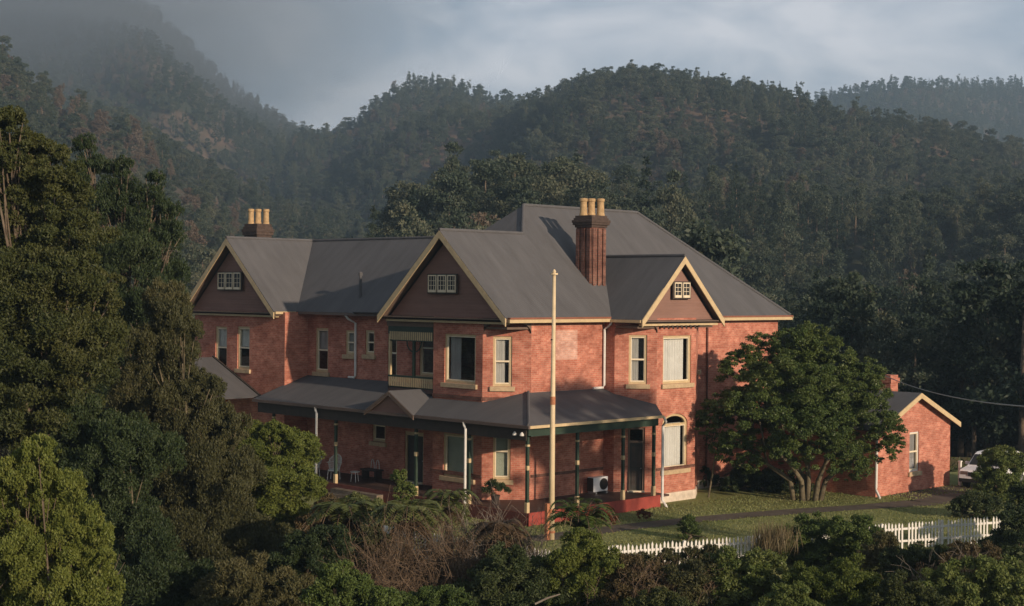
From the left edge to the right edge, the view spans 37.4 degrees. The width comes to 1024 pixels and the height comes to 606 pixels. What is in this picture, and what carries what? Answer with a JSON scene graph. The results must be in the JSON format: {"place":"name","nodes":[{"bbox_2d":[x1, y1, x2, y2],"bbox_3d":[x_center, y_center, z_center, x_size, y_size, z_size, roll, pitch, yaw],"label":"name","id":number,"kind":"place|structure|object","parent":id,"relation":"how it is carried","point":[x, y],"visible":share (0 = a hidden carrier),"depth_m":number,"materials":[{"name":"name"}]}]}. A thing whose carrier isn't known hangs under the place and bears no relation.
{"place":"outdoors","nodes":[
{"label":"outdoors","id":0,"kind":"place"},
{"bbox_2d":[0,0,1023,605],"bbox_3d":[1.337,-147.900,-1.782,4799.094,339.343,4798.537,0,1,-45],"label":"terrain","id":1,"kind":"structure","parent":0,"point":[698,116],"depth_m":526.07,"materials":[{"name":"plant"}]},
{"bbox_2d":[0,433,126,605],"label":"conical bush","id":2,"kind":"object","parent":1,"relation":"on","point":[45,542],"visible":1,"depth_m":33.93,"materials":[{"name":"green plant"}]},
{"bbox_2d":[0,105,131,467],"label":"olive tree","id":3,"kind":"object","parent":1,"relation":"on","point":[60,350],"visible":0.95,"depth_m":47.06,"materials":[{"name":"green plant"}]},
{"bbox_2d":[36,393,219,605],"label":"shadowed tree","id":4,"kind":"object","parent":1,"relation":"on","point":[107,449],"visible":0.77,"depth_m":46.77,"materials":[{"name":"green plant"}]},
{"bbox_2d":[70,132,191,396],"bbox_3d":[-16.273,0.936,63.917,5.393,16.296,7.861,0,0,-9],"label":"feathery tree","id":5,"kind":"object","parent":1,"relation":"on","point":[136,253],"visible":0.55,"depth_m":62.77,"materials":[{"name":"green plant"}]},
{"bbox_2d":[89,276,295,580],"bbox_3d":[-12.218,5.556,55.152,8.674,13.112,7.913,0,0,-8],"label":"tea tree","id":6,"kind":"object","parent":1,"relation":"on","point":[214,482],"visible":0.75,"depth_m":53.70,"materials":[{"name":"green plant"}]},
{"bbox_2d":[177,244,216,280],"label":"forest tree","id":7,"kind":"object","parent":1,"relation":"on","point":[195,255],"visible":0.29,"depth_m":212.19,"materials":[{"name":"green plant"}]},
{"bbox_2d":[184,549,315,605],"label":"shadowed bush","id":8,"kind":"object","parent":1,"relation":"on","point":[243,585],"visible":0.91,"depth_m":43.70,"materials":[{"name":"green plant"}]},
{"bbox_2d":[235,419,327,528],"bbox_3d":[-9.259,7.125,58.660,4.315,5.501,5.430,1,0,16],"label":"yellow bush","id":9,"kind":"object","parent":1,"relation":"on","point":[282,450],"visible":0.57,"depth_m":57.70,"materials":[{"name":"green plant"}]},
{"bbox_2d":[255,523,353,601],"bbox_3d":[-6.380,9.167,45.191,2.841,5.347,3.684,0,1,-45],"label":"shrub","id":10,"kind":"object","parent":1,"relation":"on","point":[302,553],"visible":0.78,"depth_m":44.57,"materials":[{"name":"green plant"}]},
{"bbox_2d":[294,492,362,534],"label":"shrub","id":11,"kind":"object","parent":1,"relation":"on","point":[300,520],"visible":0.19,"depth_m":54.59,"materials":[{"name":"green plant"}]},
{"bbox_2d":[302,497,387,555],"bbox_3d":[-5.518,8.032,49.104,2.956,3.318,3.084,0,1,-45],"label":"tree fern","id":12,"kind":"object","parent":1,"relation":"on","point":[341,509],"visible":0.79,"depth_m":48.62,"materials":[{"name":"green plant"}]},
{"bbox_2d":[298,558,402,605],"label":"shrub","id":13,"kind":"object","parent":1,"relation":"on","point":[339,583],"visible":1,"depth_m":37.82,"materials":[{"name":"green plant"}]},
{"bbox_2d":[343,525,401,581],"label":"shrub","id":14,"kind":"object","parent":1,"relation":"on","point":[370,533],"visible":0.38,"depth_m":45.17,"materials":[{"name":"green plant"}]},
{"bbox_2d":[343,490,401,538],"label":"shrub","id":15,"kind":"object","parent":1,"relation":"on","point":[379,501],"visible":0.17,"depth_m":54.94,"materials":[{"name":"green plant"}]},
{"bbox_2d":[389,468,421,532],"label":"shrub","id":16,"kind":"object","parent":1,"relation":"on","point":[403,485],"visible":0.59,"depth_m":56.47,"materials":[{"name":"green plant"}]},
{"bbox_2d":[379,192,434,236],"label":"forest tree","id":17,"kind":"object","parent":1,"relation":"on","point":[398,227],"visible":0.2,"depth_m":189.24,"materials":[{"name":"green plant"}]},
{"bbox_2d":[379,180,438,235],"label":"forest tree","id":18,"kind":"object","parent":1,"relation":"on","point":[386,218],"visible":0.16,"depth_m":192.84,"materials":[{"name":"green plant"}]},
{"bbox_2d":[364,499,455,579],"bbox_3d":[-3.209,8.076,46.936,2.862,3.820,3.097,1,0,18],"label":"tree fern","id":19,"kind":"object","parent":1,"relation":"on","point":[428,510],"visible":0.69,"depth_m":46.64,"materials":[{"name":"green plant"}]},
{"bbox_2d":[388,199,434,236],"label":"forest tree","id":20,"kind":"object","parent":1,"relation":"on","point":[405,209],"visible":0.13,"depth_m":159.65,"materials":[{"name":"green plant"}]},
{"bbox_2d":[321,485,503,605],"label":"dead shrub","id":21,"kind":"object","parent":1,"relation":"on","point":[413,571],"visible":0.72,"depth_m":44.41,"materials":[{"name":"plant"}]},
{"bbox_2d":[399,583,475,605],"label":"shrub","id":22,"kind":"object","parent":1,"relation":"on","point":[431,595],"visible":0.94,"depth_m":40.72,"materials":[{"name":"green plant"}]},
{"bbox_2d":[411,167,473,235],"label":"forest tree","id":23,"kind":"object","parent":1,"relation":"on","point":[455,181],"visible":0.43,"depth_m":182.17,"materials":[{"name":"green plant"}]},
{"bbox_2d":[410,171,484,223],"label":"forest tree","id":24,"kind":"object","parent":1,"relation":"on","point":[475,193],"visible":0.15,"depth_m":185.89,"materials":[{"name":"green plant"}]},
{"bbox_2d":[422,488,482,554],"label":"tree fern","id":25,"kind":"object","parent":1,"relation":"on","point":[453,496],"visible":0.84,"depth_m":49.75,"materials":[{"name":"green plant"}]},
{"bbox_2d":[437,141,472,217],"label":"forest tree","id":26,"kind":"object","parent":1,"relation":"on","point":[455,147],"visible":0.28,"depth_m":199.58,"materials":[{"name":"green plant"}]},
{"bbox_2d":[441,208,479,229],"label":"forest tree","id":27,"kind":"object","parent":1,"relation":"on","point":[462,220],"visible":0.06,"depth_m":148.03,"materials":[{"name":"green plant"}]},
{"bbox_2d":[463,196,504,219],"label":"forest tree","id":28,"kind":"object","parent":1,"relation":"on","point":[498,205],"visible":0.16,"depth_m":183.33,"materials":[{"name":"green plant"}]},
{"bbox_2d":[181,198,792,526],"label":"brick house","id":29,"kind":"structure","parent":1,"relation":"on","point":[424,362],"depth_m":66.76,"materials":[{"name":"red brick"}]},
{"bbox_2d":[234,326,250,373],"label":"window","id":30,"kind":"structure","parent":29,"relation":"in","point":[243,332],"depth_m":75.32,"materials":[{"name":"beige paint"}]},
{"bbox_2d":[312,328,329,376],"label":"window","id":31,"kind":"structure","parent":29,"relation":"in","point":[322,333],"depth_m":73.04,"materials":[{"name":"beige paint"}]},
{"bbox_2d":[405,431,422,484],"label":"door","id":32,"kind":"structure","parent":29,"relation":"in","point":[409,443],"depth_m":68.21,"materials":[{"name":"paint"}]},
{"bbox_2d":[439,433,474,484],"bbox_3d":[-2.238,6.559,63.905,0.350,2.027,2.148,0,1,-45],"label":"window","id":33,"kind":"structure","parent":29,"relation":"in","point":[453,443],"depth_m":64.24,"materials":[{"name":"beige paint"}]},
{"bbox_2d":[440,334,476,389],"bbox_3d":[-2.142,2.453,63.838,0.386,2.281,2.191,0,1,-45],"label":"window","id":34,"kind":"structure","parent":29,"relation":"in","point":[456,339],"depth_m":64.25,"materials":[{"name":"beige paint"}]},
{"bbox_2d":[480,478,512,503],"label":"potted shrub","id":35,"kind":"object","parent":29,"relation":"on","point":[497,486],"visible":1,"depth_m":61.61,"materials":[{"name":"green plant"}]},
{"bbox_2d":[490,336,514,391],"bbox_3d":[-0.395,2.526,62.872,1.048,2.281,0.388,1,0,0],"label":"window","id":36,"kind":"structure","parent":29,"relation":"in","point":[499,360],"depth_m":62.85,"materials":[{"name":"beige paint"}]},
{"bbox_2d":[493,437,512,484],"bbox_3d":[-0.426,6.501,62.886,0.985,2.094,0.350,1,0,0],"label":"window","id":37,"kind":"structure","parent":29,"relation":"in","point":[501,447],"depth_m":63.05,"materials":[{"name":"beige paint"}]},
{"bbox_2d":[587,475,607,494],"bbox_3d":[3.690,7.839,65.068,0.950,0.720,0.450,0,1,-45],"label":"air conditioner","id":38,"kind":"object","parent":29,"relation":"on","point":[595,484],"visible":1,"depth_m":64.85,"materials":[{"name":"white paint"}]},
{"bbox_2d":[627,427,644,491],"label":"door","id":39,"kind":"structure","parent":29,"relation":"in","point":[636,449],"depth_m":65.71,"materials":[{"name":"paint"}]},
{"bbox_2d":[626,335,649,388],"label":"window","id":40,"kind":"structure","parent":29,"relation":"in","point":[634,383],"depth_m":65.61,"materials":[{"name":"beige paint"}]},
{"bbox_2d":[660,414,690,475],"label":"window","id":41,"kind":"structure","parent":29,"relation":"in","point":[671,430],"depth_m":66.71,"materials":[{"name":"beige paint"}]},
{"bbox_2d":[661,335,693,388],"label":"window","id":42,"kind":"structure","parent":29,"relation":"in","point":[672,345],"depth_m":66.75,"materials":[{"name":"beige paint"}]},
{"bbox_2d":[423,481,559,579],"bbox_3d":[-0.673,7.189,46.050,4.964,3.715,3.916,0,1,-45],"label":"dead shrub","id":43,"kind":"object","parent":1,"relation":"on","point":[480,550],"visible":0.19,"depth_m":45.86,"materials":[{"name":"plant"}]},
{"bbox_2d":[466,158,516,219],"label":"forest tree","id":44,"kind":"object","parent":1,"relation":"on","point":[489,167],"visible":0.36,"depth_m":189.79,"materials":[{"name":"green plant"}]},
{"bbox_2d":[461,518,534,581],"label":"tree fern","id":45,"kind":"object","parent":1,"relation":"on","point":[508,528],"visible":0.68,"depth_m":44.62,"materials":[{"name":"green plant"}]},
{"bbox_2d":[0,0,1023,450],"bbox_3d":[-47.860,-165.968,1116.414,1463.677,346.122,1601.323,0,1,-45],"label":"forest","id":46,"kind":"object","parent":1,"relation":"on","point":[894,218],"visible":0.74,"depth_m":508.89,"materials":[{"name":"plant"}]},
{"bbox_2d":[491,152,540,216],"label":"forest tree","id":47,"kind":"object","parent":1,"relation":"on","point":[519,162],"visible":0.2,"depth_m":194.17,"materials":[{"name":"green plant"}]},
{"bbox_2d":[452,540,586,605],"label":"shrub","id":48,"kind":"object","parent":1,"relation":"on","point":[511,571],"visible":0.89,"depth_m":42.62,"materials":[{"name":"green plant"}]},
{"bbox_2d":[495,177,548,218],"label":"forest tree","id":49,"kind":"object","parent":1,"relation":"on","point":[512,188],"visible":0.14,"depth_m":182.96,"materials":[{"name":"green plant"}]},
{"bbox_2d":[510,161,566,211],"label":"forest tree","id":50,"kind":"object","parent":1,"relation":"on","point":[549,187],"visible":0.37,"depth_m":174.45,"materials":[{"name":"green plant"}]},
{"bbox_2d":[544,269,557,539],"bbox_3d":[1.475,3.850,55.824,0.400,10.210,0.280,0,1,-45],"label":"flagpole","id":51,"kind":"object","parent":1,"relation":"on","point":[552,451],"visible":0.9,"depth_m":55.78,"materials":[{"name":"metal"}]},
{"bbox_2d":[541,154,609,205],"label":"forest tree","id":52,"kind":"object","parent":1,"relation":"on","point":[585,180],"visible":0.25,"depth_m":191.97,"materials":[{"name":"green plant"}]},
{"bbox_2d":[542,497,619,599],"bbox_3d":[2.039,7.670,45.059,2.346,3.609,2.583,1,0,-1],"label":"tree fern","id":53,"kind":"object","parent":1,"relation":"on","point":[582,519],"visible":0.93,"depth_m":44.72,"materials":[{"name":"green plant"}]},
{"bbox_2d":[540,527,625,605],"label":"shrub","id":54,"kind":"object","parent":1,"relation":"on","point":[579,559],"visible":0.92,"depth_m":42.85,"materials":[{"name":"green plant"}]},
{"bbox_2d":[597,552,673,605],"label":"bush","id":55,"kind":"object","parent":1,"relation":"on","point":[629,561],"visible":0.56,"depth_m":42.59,"materials":[{"name":"brown plant"}]},
{"bbox_2d":[632,155,661,224],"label":"pine tree","id":56,"kind":"object","parent":1,"relation":"on","point":[646,171],"visible":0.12,"depth_m":181.75,"materials":[{"name":"green plant"}]},
{"bbox_2d":[584,546,729,605],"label":"dead shrub","id":57,"kind":"object","parent":1,"relation":"on","point":[706,589],"visible":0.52,"depth_m":42.30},
{"bbox_2d":[621,586,697,605],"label":"shrub","id":58,"kind":"object","parent":1,"relation":"on","point":[662,596],"visible":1,"depth_m":39.97,"materials":[{"name":"green plant"}]},
{"bbox_2d":[623,543,719,576],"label":"shrub","id":59,"kind":"object","parent":1,"relation":"on","point":[668,555],"visible":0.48,"depth_m":46.43,"materials":[{"name":"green plant"}]},
{"bbox_2d":[655,169,697,235],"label":"forest tree","id":60,"kind":"object","parent":1,"relation":"on","point":[670,208],"visible":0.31,"depth_m":179.83,"materials":[{"name":"green plant"}]},
{"bbox_2d":[348,483,1016,575],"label":"lawn grass","id":61,"kind":"structure","parent":1,"relation":"on","point":[719,508],"depth_m":62.12,"materials":[{"name":"plant"}]},
{"bbox_2d":[658,556,720,605],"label":"bush","id":62,"kind":"object","parent":1,"relation":"on","point":[691,577],"visible":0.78,"depth_m":42.18,"materials":[{"name":"green plant"}]},
{"bbox_2d":[677,514,706,540],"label":"shrub","id":63,"kind":"object","parent":1,"relation":"on","point":[689,529],"visible":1,"depth_m":55.93,"materials":[{"name":"green plant"}]},
{"bbox_2d":[678,218,751,280],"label":"forest tree","id":64,"kind":"object","parent":1,"relation":"on","point":[709,246],"visible":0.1,"depth_m":121.50,"materials":[{"name":"green plant"}]},
{"bbox_2d":[703,544,789,605],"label":"shrub","id":65,"kind":"object","parent":1,"relation":"on","point":[755,579],"visible":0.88,"depth_m":42.49,"materials":[{"name":"green plant"}]},
{"bbox_2d":[722,250,774,286],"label":"forest tree","id":66,"kind":"object","parent":1,"relation":"on","point":[749,272],"visible":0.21,"depth_m":201.07,"materials":[{"name":"green plant"}]},
{"bbox_2d":[717,464,814,493],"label":"shrub","id":67,"kind":"object","parent":1,"relation":"on","point":[768,480],"visible":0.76,"depth_m":69.79,"materials":[{"name":"green plant"}]},
{"bbox_2d":[740,516,802,553],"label":"grass tussock","id":68,"kind":"object","parent":1,"relation":"on","point":[771,538],"depth_m":49.80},
{"bbox_2d":[757,263,797,308],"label":"forest tree","id":69,"kind":"object","parent":1,"relation":"on","point":[776,284],"visible":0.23,"depth_m":198.94,"materials":[{"name":"green plant"}]},
{"bbox_2d":[767,197,805,282],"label":"forest tree","id":70,"kind":"object","parent":1,"relation":"on","point":[785,224],"visible":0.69,"depth_m":245.14,"materials":[{"name":"green plant"}]},
{"bbox_2d":[751,580,828,605],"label":"shrub","id":71,"kind":"object","parent":1,"relation":"on","point":[797,596],"visible":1,"depth_m":40.23,"materials":[{"name":"green plant"}]},
{"bbox_2d":[750,510,845,567],"bbox_3d":[10.043,8.225,51.253,3.973,2.510,2.591,0,0,-16],"label":"shrub","id":72,"kind":"object","parent":1,"relation":"on","point":[819,550],"visible":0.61,"depth_m":50.71,"materials":[{"name":"green plant"}]},
{"bbox_2d":[694,320,908,501],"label":"round tree","id":73,"kind":"object","parent":1,"relation":"on","point":[823,400],"visible":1,"depth_m":66.23,"materials":[{"name":"green plant"}]},
{"bbox_2d":[608,516,1000,563],"bbox_3d":[9.710,8.500,52.189,18.788,1.318,0.466,0,1,-27],"label":"picket fence","id":74,"kind":"object","parent":1,"relation":"on","point":[940,526],"visible":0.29,"depth_m":54.65,"materials":[{"name":"white paint"}]},
{"bbox_2d":[789,299,861,356],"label":"forest tree","id":75,"kind":"object","parent":1,"relation":"on","point":[836,322],"visible":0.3,"depth_m":101.71,"materials":[{"name":"green plant"}]},
{"bbox_2d":[813,239,847,282],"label":"forest tree","id":76,"kind":"object","parent":1,"relation":"on","point":[836,261],"visible":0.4,"depth_m":228.71,"materials":[{"name":"green plant"}]},
{"bbox_2d":[793,271,880,341],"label":"forest tree","id":77,"kind":"object","parent":1,"relation":"on","point":[809,299],"visible":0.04,"depth_m":115.25,"materials":[{"name":"green plant"}]},
{"bbox_2d":[781,553,893,605],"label":"shrub","id":78,"kind":"object","parent":1,"relation":"on","point":[840,581],"visible":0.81,"depth_m":40.69,"materials":[{"name":"green plant"}]},
{"bbox_2d":[783,271,907,379],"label":"forest tree","id":79,"kind":"object","parent":1,"relation":"on","point":[848,295],"visible":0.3,"depth_m":103.71,"materials":[{"name":"green plant"}]},
{"bbox_2d":[749,374,960,498],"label":"brick outbuilding","id":80,"kind":"structure","parent":1,"relation":"on","point":[922,462],"depth_m":70.68,"materials":[{"name":"red brick"}]},
{"bbox_2d":[908,432,921,476],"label":"window","id":81,"kind":"structure","parent":80,"relation":"in","point":[911,450],"depth_m":70.88,"materials":[{"name":"white paint"}]},
{"bbox_2d":[820,513,899,569],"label":"shrub","id":82,"kind":"object","parent":1,"relation":"on","point":[853,535],"visible":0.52,"depth_m":49.90,"materials":[{"name":"green plant"}]},
{"bbox_2d":[856,325,894,373],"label":"forest tree","id":83,"kind":"object","parent":1,"relation":"on","point":[865,350],"visible":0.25,"depth_m":101.04,"materials":[{"name":"green plant"}]},
{"bbox_2d":[856,529,901,579],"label":"shrub","id":84,"kind":"object","parent":1,"relation":"on","point":[888,539],"visible":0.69,"depth_m":47.96,"materials":[{"name":"green plant"}]},
{"bbox_2d":[847,311,929,365],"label":"forest tree","id":85,"kind":"object","parent":1,"relation":"on","point":[888,325],"visible":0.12,"depth_m":107.43,"materials":[{"name":"green plant"}]},
{"bbox_2d":[873,284,907,318],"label":"forest tree","id":86,"kind":"object","parent":1,"relation":"on","point":[895,292],"visible":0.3,"depth_m":158.56,"materials":[{"name":"green plant"}]},
{"bbox_2d":[854,568,948,605],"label":"shrub","id":87,"kind":"object","parent":1,"relation":"on","point":[900,593],"visible":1,"depth_m":39.59,"materials":[{"name":"green plant"}]},
{"bbox_2d":[889,272,924,331],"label":"forest tree","id":88,"kind":"object","parent":1,"relation":"on","point":[906,307],"visible":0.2,"depth_m":147.66,"materials":[{"name":"green plant"}]},
{"bbox_2d":[882,313,942,356],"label":"forest tree","id":89,"kind":"object","parent":1,"relation":"on","point":[911,319],"visible":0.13,"depth_m":116.94,"materials":[{"name":"green plant"}]},
{"bbox_2d":[877,540,952,583],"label":"shrub","id":90,"kind":"object","parent":1,"relation":"on","point":[914,555],"visible":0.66,"depth_m":46.87,"materials":[{"name":"green plant"}]},
{"bbox_2d":[871,325,967,423],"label":"forest tree","id":91,"kind":"object","parent":1,"relation":"on","point":[922,342],"visible":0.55,"depth_m":98.51,"materials":[{"name":"green plant"}]},
{"bbox_2d":[892,485,972,498],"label":"parking pad","id":92,"kind":"object","parent":1,"relation":"on","point":[915,495],"visible":0.36,"depth_m":70.52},
{"bbox_2d":[959,450,1023,485],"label":"parked car","id":93,"kind":"object","parent":92,"relation":"on","point":[965,472],"visible":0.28,"depth_m":72.13,"materials":[{"name":"white paint"}]},
{"bbox_2d":[885,530,992,589],"bbox_3d":[12.416,7.587,42.914,3.055,2.481,2.810,0,1,-45],"label":"dead shrub","id":94,"kind":"object","parent":1,"relation":"on","point":[962,569],"visible":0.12,"depth_m":43.13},
{"bbox_2d":[896,328,994,440],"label":"forest tree","id":95,"kind":"object","parent":1,"relation":"on","point":[933,357],"visible":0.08,"depth_m":107.23,"materials":[{"name":"green plant"}]},
{"bbox_2d":[909,277,993,331],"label":"forest tree","id":96,"kind":"object","parent":1,"relation":"on","point":[929,289],"visible":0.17,"depth_m":121.72,"materials":[{"name":"green plant"}]},
{"bbox_2d":[918,303,1015,456],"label":"forest tree","id":97,"kind":"object","parent":1,"relation":"on","point":[993,382],"visible":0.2,"depth_m":100.51,"materials":[{"name":"green plant"}]},
{"bbox_2d":[935,539,1002,568],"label":"shrub","id":98,"kind":"object","parent":1,"relation":"on","point":[991,548],"visible":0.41,"depth_m":45.07,"materials":[{"name":"green plant"}]},
{"bbox_2d":[930,279,1009,456],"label":"pine tree","id":99,"kind":"object","parent":1,"relation":"on","point":[957,434],"visible":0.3,"depth_m":99.03,"materials":[{"name":"green plant"}]},
{"bbox_2d":[919,553,1023,605],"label":"shrub","id":100,"kind":"object","parent":1,"relation":"on","point":[957,587],"visible":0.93,"depth_m":41.69,"materials":[{"name":"green plant"}]},
{"bbox_2d":[930,306,1018,456],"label":"forest tree","id":101,"kind":"object","parent":1,"relation":"on","point":[937,325],"visible":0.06,"depth_m":107.52,"materials":[{"name":"green plant"}]},
{"bbox_2d":[945,489,1005,519],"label":"shrub","id":102,"kind":"object","parent":1,"relation":"on","point":[984,505],"visible":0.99,"depth_m":61.89,"materials":[{"name":"green plant"}]},
{"bbox_2d":[938,336,1013,456],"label":"forest tree","id":103,"kind":"object","parent":1,"relation":"on","point":[976,367],"visible":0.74,"depth_m":96.48,"materials":[{"name":"green plant"}]},
{"bbox_2d":[937,257,1023,452],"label":"forest tree","id":104,"kind":"object","parent":1,"relation":"on","point":[974,296],"visible":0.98,"depth_m":93.58,"materials":[{"name":"green plant"}]},
{"bbox_2d":[940,276,1020,449],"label":"forest tree","id":105,"kind":"object","parent":1,"relation":"on","point":[990,343],"visible":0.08,"depth_m":104.71,"materials":[{"name":"green plant"}]},
{"bbox_2d":[971,445,1023,500],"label":"shrub","id":106,"kind":"object","parent":1,"relation":"on","point":[999,481],"visible":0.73,"depth_m":67.46,"materials":[{"name":"green plant"}]},
{"bbox_2d":[976,483,1023,567],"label":"shrub","id":107,"kind":"object","parent":1,"relation":"on","point":[1008,541],"visible":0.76,"depth_m":52.93,"materials":[{"name":"green plant"}]},
{"bbox_2d":[131,0,1023,131],"label":"sky","id":108,"kind":"structure","parent":0,"point":[318,62],"materials":[{"name":"grey"}]},
{"bbox_2d":[528,492,967,540],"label":"driveway","id":109,"kind":"structure","parent":0,"point":[939,499],"depth_m":63.32,"materials":[{"name":"asphalt"}]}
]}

